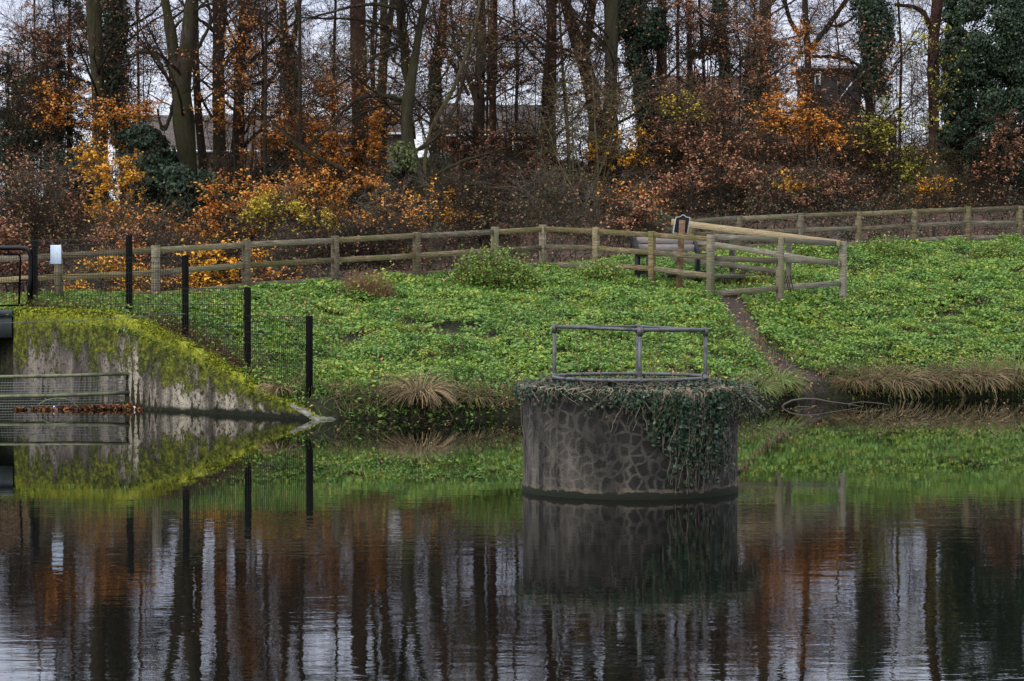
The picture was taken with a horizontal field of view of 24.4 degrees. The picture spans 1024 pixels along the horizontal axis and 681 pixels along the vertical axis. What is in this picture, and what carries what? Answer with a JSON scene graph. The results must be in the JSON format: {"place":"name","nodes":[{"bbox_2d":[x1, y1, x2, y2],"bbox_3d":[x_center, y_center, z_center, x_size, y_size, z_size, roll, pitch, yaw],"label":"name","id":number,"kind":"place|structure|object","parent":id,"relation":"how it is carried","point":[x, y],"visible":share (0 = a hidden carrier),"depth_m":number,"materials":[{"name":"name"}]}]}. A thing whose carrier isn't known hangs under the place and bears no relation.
{"place":"outdoors","nodes":[
{"label":"outdoors","id":0,"kind":"place"},
{"bbox_2d":[0,0,1017,204],"label":"sky","id":1,"kind":"structure","parent":0,"point":[786,26],"materials":[{"name":"white"}]},
{"bbox_2d":[0,396,1023,680],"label":"water","id":2,"kind":"structure","parent":0,"point":[838,542],"depth_m":22.11,"materials":[{"name":"black liquid"}]},
{"bbox_2d":[0,372,129,408],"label":"fence","id":3,"kind":"object","parent":2,"relation":"in","point":[63,394],"visible":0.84,"depth_m":45.10,"materials":[{"name":"metal"}]},
{"bbox_2d":[522,382,737,499],"bbox_3d":[1.425,1.478,28.656,2.612,1.846,2.612,0,2,0],"label":"concrete tank","id":4,"kind":"object","parent":2,"relation":"in","point":[570,450],"visible":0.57,"depth_m":27.51,"materials":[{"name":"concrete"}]},
{"bbox_2d":[552,324,708,385],"bbox_3d":[1.425,0.303,28.622,1.894,0.996,1.894,0,2,0],"label":"guard rail","id":5,"kind":"object","parent":4,"relation":"on","point":[639,329],"visible":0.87,"depth_m":28.46,"materials":[{"name":"metal"}]},
{"bbox_2d":[506,356,773,492],"bbox_3d":[1.489,0.973,28.631,3.286,1.547,2.988,0,2,0],"label":"ivy","id":6,"kind":"object","parent":4,"relation":"on","point":[714,400],"visible":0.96,"depth_m":27.52,"materials":[{"name":"green plant"}]},
{"bbox_2d":[0,140,1023,418],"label":"ground","id":7,"kind":"structure","parent":0,"point":[6,358],"depth_m":49.92,"materials":[{"name":"green plant"}]},
{"bbox_2d":[0,203,75,292],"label":"beech sapling","id":8,"kind":"object","parent":7,"relation":"on","point":[10,236],"visible":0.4,"depth_m":54.91,"materials":[{"name":"brown plant"}]},
{"bbox_2d":[0,23,81,221],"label":"hazel shrub","id":9,"kind":"object","parent":7,"relation":"on","point":[15,110],"visible":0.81,"depth_m":82.60,"materials":[{"name":"brown plant"}]},
{"bbox_2d":[0,0,85,193],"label":"beech sapling","id":10,"kind":"object","parent":7,"relation":"on","point":[31,32],"visible":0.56,"depth_m":91.94,"materials":[{"name":"brown plant"}]},
{"bbox_2d":[0,76,93,228],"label":"sapling","id":11,"kind":"object","parent":7,"relation":"on","point":[60,139],"visible":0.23,"depth_m":91.28,"materials":[{"name":"orange plant"}]},
{"bbox_2d":[0,154,99,266],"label":"bare shrub","id":12,"kind":"object","parent":7,"relation":"on","point":[17,206],"visible":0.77,"depth_m":75.77,"materials":[{"name":"brown plant"}]},
{"bbox_2d":[11,7,88,228],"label":"beech sapling","id":13,"kind":"object","parent":7,"relation":"on","point":[52,49],"visible":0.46,"depth_m":90.60,"materials":[{"name":"brown plant"}]},
{"bbox_2d":[0,136,121,250],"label":"beech sapling","id":14,"kind":"object","parent":7,"relation":"on","point":[61,194],"visible":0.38,"depth_m":79.69,"materials":[{"name":"brown plant"}]},
{"bbox_2d":[39,0,108,206],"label":"ivy-covered tree","id":15,"kind":"object","parent":7,"relation":"on","point":[70,130],"visible":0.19,"depth_m":93.63,"materials":[{"name":"green plant"}]},
{"bbox_2d":[19,59,141,240],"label":"beech sapling","id":16,"kind":"object","parent":7,"relation":"on","point":[102,120],"visible":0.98,"depth_m":82.72,"materials":[{"name":"orange plant"}]},
{"bbox_2d":[55,124,163,232],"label":"beech sapling","id":17,"kind":"object","parent":7,"relation":"on","point":[104,177],"visible":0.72,"depth_m":80.69,"materials":[{"name":"orange plant"}]},
{"bbox_2d":[43,235,178,291],"bbox_3d":[-8.667,-1.176,52.917,3.582,2.372,2.230,1,2,33],"label":"beech sapling","id":18,"kind":"object","parent":7,"relation":"on","point":[111,270],"visible":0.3,"depth_m":52.88,"materials":[{"name":"orange plant"}]},
{"bbox_2d":[0,0,233,219],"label":"beech tree","id":19,"kind":"object","parent":7,"relation":"on","point":[112,85],"visible":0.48,"depth_m":89.35,"materials":[{"name":"brown plant"}]},
{"bbox_2d":[69,68,169,235],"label":"beech sapling","id":20,"kind":"object","parent":7,"relation":"on","point":[147,108],"visible":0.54,"depth_m":83.73,"materials":[{"name":"orange plant"}]},
{"bbox_2d":[53,0,198,221],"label":"beech tree","id":21,"kind":"object","parent":7,"relation":"on","point":[92,22],"visible":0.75,"depth_m":87.53,"materials":[{"name":"brown plant"}]},
{"bbox_2d":[60,197,192,286],"bbox_3d":[-9.117,-1.939,56.874,3.178,3.172,2.376,-1,2,-27],"label":"beech sapling","id":22,"kind":"object","parent":7,"relation":"on","point":[105,234],"visible":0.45,"depth_m":56.69,"materials":[{"name":"orange plant"}]},
{"bbox_2d":[84,177,216,255],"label":"bare shrub","id":23,"kind":"object","parent":7,"relation":"on","point":[141,218],"visible":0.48,"depth_m":72.02,"materials":[{"name":"brown plant"}]},
{"bbox_2d":[31,235,312,397],"bbox_3d":[-6.634,-0.348,45.078,8.128,3.334,0.137,2,2,42],"label":"fence","id":24,"kind":"object","parent":7,"relation":"on","point":[185,304],"visible":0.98,"depth_m":44.65,"materials":[{"name":"black metal"}]},
{"bbox_2d":[12,306,335,419],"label":"concrete wall","id":25,"kind":"structure","parent":7,"relation":"on","point":[166,379],"depth_m":45.27,"materials":[{"name":"grey concrete"}]},
{"bbox_2d":[135,302,265,373],"bbox_3d":[-5.747,0.015,44.329,3.239,1.466,1.169,2,2,44],"label":"bramble tangle","id":26,"kind":"object","parent":25,"relation":"on","point":[201,339],"visible":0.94,"depth_m":44.27,"materials":[{"name":"green plant"}]},
{"bbox_2d":[118,120,229,232],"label":"ivy bush","id":27,"kind":"object","parent":7,"relation":"on","point":[160,170],"visible":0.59,"depth_m":82.38,"materials":[{"name":"green plant"}]},
{"bbox_2d":[100,0,287,230],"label":"beech tree","id":28,"kind":"object","parent":7,"relation":"on","point":[183,123],"visible":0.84,"depth_m":85.52,"materials":[{"name":"brown plant"}]},
{"bbox_2d":[85,215,314,290],"bbox_3d":[-7.120,-1.540,54.496,5.255,2.790,2.558,0,2,0],"label":"beech sapling","id":29,"kind":"object","parent":7,"relation":"on","point":[281,271],"visible":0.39,"depth_m":54.39,"materials":[{"name":"orange plant"}]},
{"bbox_2d":[149,211,304,290],"bbox_3d":[-6.659,-1.647,54.989,3.882,2.843,2.778,0,2,0],"label":"beech sapling","id":30,"kind":"object","parent":7,"relation":"on","point":[221,256],"visible":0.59,"depth_m":54.72,"materials":[{"name":"orange plant"}]},
{"bbox_2d":[129,0,327,194],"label":"oak tree","id":31,"kind":"object","parent":7,"relation":"on","point":[240,130],"visible":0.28,"depth_m":91.60,"materials":[{"name":"brown plant"}]},
{"bbox_2d":[146,0,318,174],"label":"beech tree","id":32,"kind":"object","parent":7,"relation":"on","point":[219,139],"visible":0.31,"depth_m":89.58,"materials":[{"name":"brown plant"}]},
{"bbox_2d":[172,0,304,216],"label":"beech sapling","id":33,"kind":"object","parent":7,"relation":"on","point":[253,120],"visible":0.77,"depth_m":85.65,"materials":[{"name":"brown plant"}]},
{"bbox_2d":[193,1,291,217],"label":"sapling","id":34,"kind":"object","parent":7,"relation":"on","point":[248,63],"visible":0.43,"depth_m":88.14,"materials":[{"name":"brown plant"}]},
{"bbox_2d":[170,147,315,249],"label":"beech sapling","id":35,"kind":"object","parent":7,"relation":"on","point":[215,202],"visible":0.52,"depth_m":71.88,"materials":[{"name":"orange plant"}]},
{"bbox_2d":[145,0,348,186],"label":"slender tree","id":36,"kind":"object","parent":7,"relation":"on","point":[265,71],"visible":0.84,"depth_m":83.72,"materials":[{"name":"brown plant"}]},
{"bbox_2d":[205,163,309,249],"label":"beech sapling","id":37,"kind":"object","parent":7,"relation":"on","point":[264,207],"visible":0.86,"depth_m":68.18,"materials":[{"name":"orange plant"}]},
{"bbox_2d":[214,113,324,210],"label":"beech sapling","id":38,"kind":"object","parent":7,"relation":"on","point":[272,144],"visible":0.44,"depth_m":86.22,"materials":[{"name":"orange plant"}]},
{"bbox_2d":[242,29,344,205],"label":"sapling","id":39,"kind":"object","parent":7,"relation":"on","point":[273,83],"visible":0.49,"depth_m":85.67,"materials":[{"name":"orange plant"}]},
{"bbox_2d":[169,0,439,208],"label":"slender tree","id":40,"kind":"object","parent":7,"relation":"on","point":[300,131],"visible":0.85,"depth_m":80.79,"materials":[{"name":"brown plant"}]},
{"bbox_2d":[252,175,358,245],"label":"beech sapling","id":41,"kind":"object","parent":7,"relation":"on","point":[297,208],"visible":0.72,"depth_m":67.43,"materials":[{"name":"orange plant"}]},
{"bbox_2d":[267,150,400,228],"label":"beech sapling","id":42,"kind":"object","parent":7,"relation":"on","point":[367,183],"visible":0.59,"depth_m":76.45,"materials":[{"name":"orange plant"}]},
{"bbox_2d":[245,83,423,208],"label":"beech sapling","id":43,"kind":"object","parent":7,"relation":"on","point":[341,160],"visible":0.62,"depth_m":82.49,"materials":[{"name":"orange plant"}]},
{"bbox_2d":[273,48,414,196],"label":"beech sapling","id":44,"kind":"object","parent":7,"relation":"on","point":[332,95],"visible":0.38,"depth_m":87.57,"materials":[{"name":"orange plant"}]},
{"bbox_2d":[258,197,447,270],"bbox_3d":[-3.974,-2.436,64.532,5.946,2.865,3.678,0,2,0],"label":"bare shrub","id":45,"kind":"object","parent":7,"relation":"on","point":[374,248],"visible":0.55,"depth_m":64.24,"materials":[{"name":"brown plant"}]},
{"bbox_2d":[0,225,714,299],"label":"wooden fence","id":46,"kind":"object","parent":7,"relation":"on","point":[246,265],"visible":0.67,"depth_m":53.13,"materials":[{"name":"brown wood"}]},
{"bbox_2d":[337,265,402,303],"bbox_3d":[-3.069,-1.138,50.736,1.465,0.993,1.201,0,2,0],"label":"dead bush","id":47,"kind":"object","parent":7,"relation":"on","point":[376,285],"visible":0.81,"depth_m":50.57,"materials":[{"name":"brown plant"}]},
{"bbox_2d":[233,0,548,218],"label":"forked beech","id":48,"kind":"object","parent":7,"relation":"on","point":[407,99],"visible":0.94,"depth_m":80.64,"materials":[{"name":"brown plant"}]},
{"bbox_2d":[344,164,472,263],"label":"bare shrub","id":49,"kind":"object","parent":7,"relation":"on","point":[413,209],"visible":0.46,"depth_m":67.44,"materials":[{"name":"brown plant"}]},
{"bbox_2d":[312,0,521,154],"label":"beech tree","id":50,"kind":"object","parent":7,"relation":"on","point":[436,81],"visible":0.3,"depth_m":94.55,"materials":[{"name":"brown plant"}]},
{"bbox_2d":[372,358,466,413],"bbox_3d":[-1.660,0.792,42.686,1.726,1.011,1.671,0,2,0],"label":"grass tussock","id":51,"kind":"object","parent":7,"relation":"on","point":[409,391],"depth_m":42.50,"materials":[{"name":"plant"}]},
{"bbox_2d":[348,31,492,197],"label":"sapling","id":52,"kind":"object","parent":7,"relation":"on","point":[425,65],"visible":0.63,"depth_m":85.72,"materials":[{"name":"brown plant"}]},
{"bbox_2d":[396,0,508,175],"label":"tree","id":53,"kind":"object","parent":7,"relation":"on","point":[441,109],"visible":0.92,"depth_m":82.23,"materials":[{"name":"brown plant"}]},
{"bbox_2d":[393,155,558,249],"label":"bare shrub","id":54,"kind":"object","parent":7,"relation":"on","point":[489,218],"visible":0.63,"depth_m":71.89,"materials":[{"name":"brown plant"}]},
{"bbox_2d":[394,137,563,211],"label":"bare shrub","id":55,"kind":"object","parent":7,"relation":"on","point":[509,173],"visible":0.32,"depth_m":84.41,"materials":[{"name":"brown plant"}]},
{"bbox_2d":[377,0,588,194],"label":"oak tree","id":56,"kind":"object","parent":7,"relation":"on","point":[477,97],"visible":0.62,"depth_m":87.57,"materials":[{"name":"brown plant"}]},
{"bbox_2d":[417,106,560,203],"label":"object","id":57,"kind":"object","parent":7,"relation":"on","point":[450,143],"visible":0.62,"depth_m":86.66,"materials":[{"name":"brown plant"}]},
{"bbox_2d":[424,0,572,197],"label":"beech sapling","id":58,"kind":"object","parent":7,"relation":"on","point":[499,49],"visible":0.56,"depth_m":88.71,"materials":[{"name":"brown plant"}]},
{"bbox_2d":[450,235,548,293],"bbox_3d":[-0.307,-1.684,53.584,2.256,1.383,1.631,0,2,11],"label":"bramble bush","id":59,"kind":"object","parent":7,"relation":"on","point":[503,272],"visible":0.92,"depth_m":53.32,"materials":[{"name":"green plant"}]},
{"bbox_2d":[0,232,1023,418],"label":"ground cover","id":60,"kind":"object","parent":7,"relation":"on","point":[410,288],"visible":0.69,"depth_m":50.29,"materials":[{"name":"green plant"}]},
{"bbox_2d":[0,231,1023,414],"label":"dead weed stalks","id":61,"kind":"object","parent":7,"relation":"on","point":[564,313],"visible":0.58,"depth_m":49.35,"materials":[{"name":"brown plant"}]},
{"bbox_2d":[0,118,1023,293],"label":"undergrowth","id":62,"kind":"object","parent":7,"relation":"on","point":[683,211],"depth_m":72.17,"materials":[{"name":"brown plant"}]},
{"bbox_2d":[0,237,1023,411],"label":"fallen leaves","id":63,"kind":"object","parent":7,"relation":"on","point":[757,337],"depth_m":49.06,"materials":[{"name":"green plant"}]},
{"bbox_2d":[1,139,1023,291],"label":"leaf litter","id":64,"kind":"object","parent":7,"relation":"on","point":[601,235],"visible":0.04,"depth_m":74.38,"materials":[{"name":"brown plant"}]},
{"bbox_2d":[450,8,603,204],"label":"tree","id":65,"kind":"object","parent":7,"relation":"on","point":[540,55],"visible":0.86,"depth_m":86.73,"materials":[{"name":"brown plant"}]},
{"bbox_2d":[473,139,601,238],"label":"bare shrub","id":66,"kind":"object","parent":7,"relation":"on","point":[565,212],"visible":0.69,"depth_m":74.92,"materials":[{"name":"brown plant"}]},
{"bbox_2d":[448,0,667,192],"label":"oak tree","id":67,"kind":"object","parent":7,"relation":"on","point":[553,16],"visible":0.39,"depth_m":90.48,"materials":[{"name":"brown plant"}]},
{"bbox_2d":[447,0,690,180],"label":"beech tree","id":68,"kind":"object","parent":7,"relation":"on","point":[582,67],"visible":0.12,"depth_m":91.53,"materials":[{"name":"brown plant"}]},
{"bbox_2d":[507,34,675,219],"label":"hazel shrub","id":69,"kind":"object","parent":7,"relation":"on","point":[597,170],"visible":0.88,"depth_m":83.70,"materials":[{"name":"brown plant"}]},
{"bbox_2d":[524,39,664,205],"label":"beech sapling","id":70,"kind":"object","parent":7,"relation":"on","point":[617,73],"visible":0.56,"depth_m":85.59,"materials":[{"name":"brown plant"}]},
{"bbox_2d":[569,103,674,202],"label":"maple sapling","id":71,"kind":"object","parent":7,"relation":"on","point":[620,161],"visible":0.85,"depth_m":84.12,"materials":[{"name":"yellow plant"}]},
{"bbox_2d":[562,160,691,238],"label":"bare shrub","id":72,"kind":"object","parent":7,"relation":"on","point":[621,195],"visible":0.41,"depth_m":73.64,"materials":[{"name":"brown plant"}]},
{"bbox_2d":[519,0,739,202],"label":"ash tree","id":73,"kind":"object","parent":7,"relation":"on","point":[609,40],"visible":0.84,"depth_m":86.46,"materials":[{"name":"brown plant"}]},
{"bbox_2d":[585,169,677,255],"bbox_3d":[3.130,-3.140,61.020,2.334,2.843,2.244,-1,2,-19],"label":"bare shrub","id":74,"kind":"object","parent":7,"relation":"on","point":[639,209],"visible":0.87,"depth_m":60.97,"materials":[{"name":"brown plant"}]},
{"bbox_2d":[546,0,735,172],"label":"ivy tree","id":75,"kind":"object","parent":7,"relation":"on","point":[632,32],"visible":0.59,"depth_m":89.33,"materials":[{"name":"green plant"}]},
{"bbox_2d":[615,5,669,178],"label":"ivy clump","id":76,"kind":"object","parent":75,"relation":"attached to","point":[657,42],"visible":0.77,"depth_m":89.00,"materials":[{"name":"green plant"}]},
{"bbox_2d":[317,355,1023,418],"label":"shoreline weeds","id":77,"kind":"object","parent":7,"relation":"on","point":[487,389],"visible":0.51,"depth_m":43.03,"materials":[{"name":"brown plant"}]},
{"bbox_2d":[648,76,727,190],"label":"maple sapling","id":78,"kind":"object","parent":7,"relation":"on","point":[664,110],"visible":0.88,"depth_m":86.15,"materials":[{"name":"yellow plant"}]},
{"bbox_2d":[643,46,768,194],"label":"beech sapling","id":79,"kind":"object","parent":7,"relation":"on","point":[719,117],"visible":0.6,"depth_m":87.55,"materials":[{"name":"orange plant"}]},
{"bbox_2d":[630,102,784,204],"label":"beech sapling","id":80,"kind":"object","parent":7,"relation":"on","point":[717,156],"visible":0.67,"depth_m":84.58,"materials":[{"name":"brown plant"}]},
{"bbox_2d":[653,0,765,180],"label":"beech sapling","id":81,"kind":"object","parent":7,"relation":"on","point":[693,25],"visible":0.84,"depth_m":89.59,"materials":[{"name":"brown plant"}]},
{"bbox_2d":[624,150,816,215],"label":"beech sapling","id":82,"kind":"object","parent":7,"relation":"on","point":[706,183],"visible":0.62,"depth_m":80.31,"materials":[{"name":"brown plant"}]},
{"bbox_2d":[660,149,787,216],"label":"bare shrub","id":83,"kind":"object","parent":7,"relation":"on","point":[737,206],"visible":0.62,"depth_m":80.03,"materials":[{"name":"brown plant"}]},
{"bbox_2d":[659,1,803,149],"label":"tree","id":84,"kind":"object","parent":7,"relation":"on","point":[705,72],"visible":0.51,"depth_m":89.71,"materials":[{"name":"brown plant"}]},
{"bbox_2d":[671,219,846,307],"bbox_3d":[5.802,-1.692,55.386,3.915,2.377,4.524,0,2,0],"label":"wooden fence","id":85,"kind":"object","parent":7,"relation":"on","point":[788,258],"visible":0.75,"depth_m":54.73,"materials":[{"name":"brown wood"}]},
{"bbox_2d":[698,90,819,196],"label":"beech sapling","id":86,"kind":"object","parent":7,"relation":"on","point":[781,151],"visible":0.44,"depth_m":86.60,"materials":[{"name":"brown plant"}]},
{"bbox_2d":[712,0,815,181],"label":"beech sapling","id":87,"kind":"object","parent":7,"relation":"on","point":[762,43],"visible":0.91,"depth_m":88.49,"materials":[{"name":"brown plant"}]},
{"bbox_2d":[665,0,866,165],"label":"oak tree","id":88,"kind":"object","parent":7,"relation":"on","point":[766,3],"visible":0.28,"depth_m":91.46,"materials":[{"name":"brown plant"}]},
{"bbox_2d":[726,34,813,187],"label":"beech sapling","id":89,"kind":"object","parent":7,"relation":"on","point":[754,81],"visible":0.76,"depth_m":88.44,"materials":[{"name":"orange plant"}]},
{"bbox_2d":[757,0,838,181],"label":"beech sapling","id":90,"kind":"object","parent":7,"relation":"on","point":[802,34],"visible":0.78,"depth_m":83.67,"materials":[{"name":"brown plant"}]},
{"bbox_2d":[738,78,882,181],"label":"beech sapling","id":91,"kind":"object","parent":7,"relation":"on","point":[778,121],"visible":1,"depth_m":82.60,"materials":[{"name":"orange plant"}]},
{"bbox_2d":[703,0,923,165],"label":"oak tree","id":92,"kind":"object","parent":7,"relation":"on","point":[839,9],"visible":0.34,"depth_m":95.62,"materials":[{"name":"brown plant"}]},
{"bbox_2d":[760,134,908,212],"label":"bare shrub","id":93,"kind":"object","parent":7,"relation":"on","point":[823,197],"visible":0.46,"depth_m":81.51,"materials":[{"name":"brown plant"}]},
{"bbox_2d":[776,102,910,206],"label":"beech sapling","id":94,"kind":"object","parent":7,"relation":"on","point":[823,150],"visible":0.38,"depth_m":85.47,"materials":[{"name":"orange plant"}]},
{"bbox_2d":[686,206,1023,252],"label":"wooden fence","id":95,"kind":"object","parent":7,"relation":"on","point":[858,228],"visible":0.69,"depth_m":62.65,"materials":[{"name":"brown wood"}]},
{"bbox_2d":[791,0,942,180],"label":"ivy tree","id":96,"kind":"object","parent":7,"relation":"on","point":[870,10],"visible":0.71,"depth_m":93.27,"materials":[{"name":"green plant"}]},
{"bbox_2d":[794,0,946,200],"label":"tree","id":97,"kind":"object","parent":7,"relation":"on","point":[862,28],"visible":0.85,"depth_m":87.66,"materials":[{"name":"brown plant"}]},
{"bbox_2d":[840,84,942,203],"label":"hazel shrub","id":98,"kind":"object","parent":7,"relation":"on","point":[872,132],"visible":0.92,"depth_m":85.18,"materials":[{"name":"green plant"}]},
{"bbox_2d":[885,9,973,205],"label":"maple sapling","id":99,"kind":"object","parent":7,"relation":"on","point":[939,92],"visible":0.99,"depth_m":84.62,"materials":[{"name":"brown plant"}]},
{"bbox_2d":[879,0,999,170],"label":"oak tree","id":100,"kind":"object","parent":7,"relation":"on","point":[936,9],"visible":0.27,"depth_m":93.47,"materials":[{"name":"brown plant"}]},
{"bbox_2d":[874,160,1023,212],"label":"bare shrub","id":101,"kind":"object","parent":7,"relation":"on","point":[983,191],"visible":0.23,"depth_m":82.61,"materials":[{"name":"brown plant"}]},
{"bbox_2d":[934,0,976,203],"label":"yew tree","id":102,"kind":"object","parent":7,"relation":"on","point":[950,13],"visible":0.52,"depth_m":87.37,"materials":[{"name":"green plant"}]},
{"bbox_2d":[951,0,1023,205],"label":"yew tree","id":103,"kind":"object","parent":7,"relation":"on","point":[999,62],"visible":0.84,"depth_m":85.15,"materials":[{"name":"green plant"}]},
{"bbox_2d":[956,93,1023,206],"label":"beech sapling","id":104,"kind":"object","parent":7,"relation":"on","point":[1013,147],"visible":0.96,"depth_m":83.43,"materials":[{"name":"brown plant"}]},
{"bbox_2d":[718,298,826,400],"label":"path","id":105,"kind":"structure","parent":0,"point":[739,305],"depth_m":49.87,"materials":[{"name":"brown soil"}]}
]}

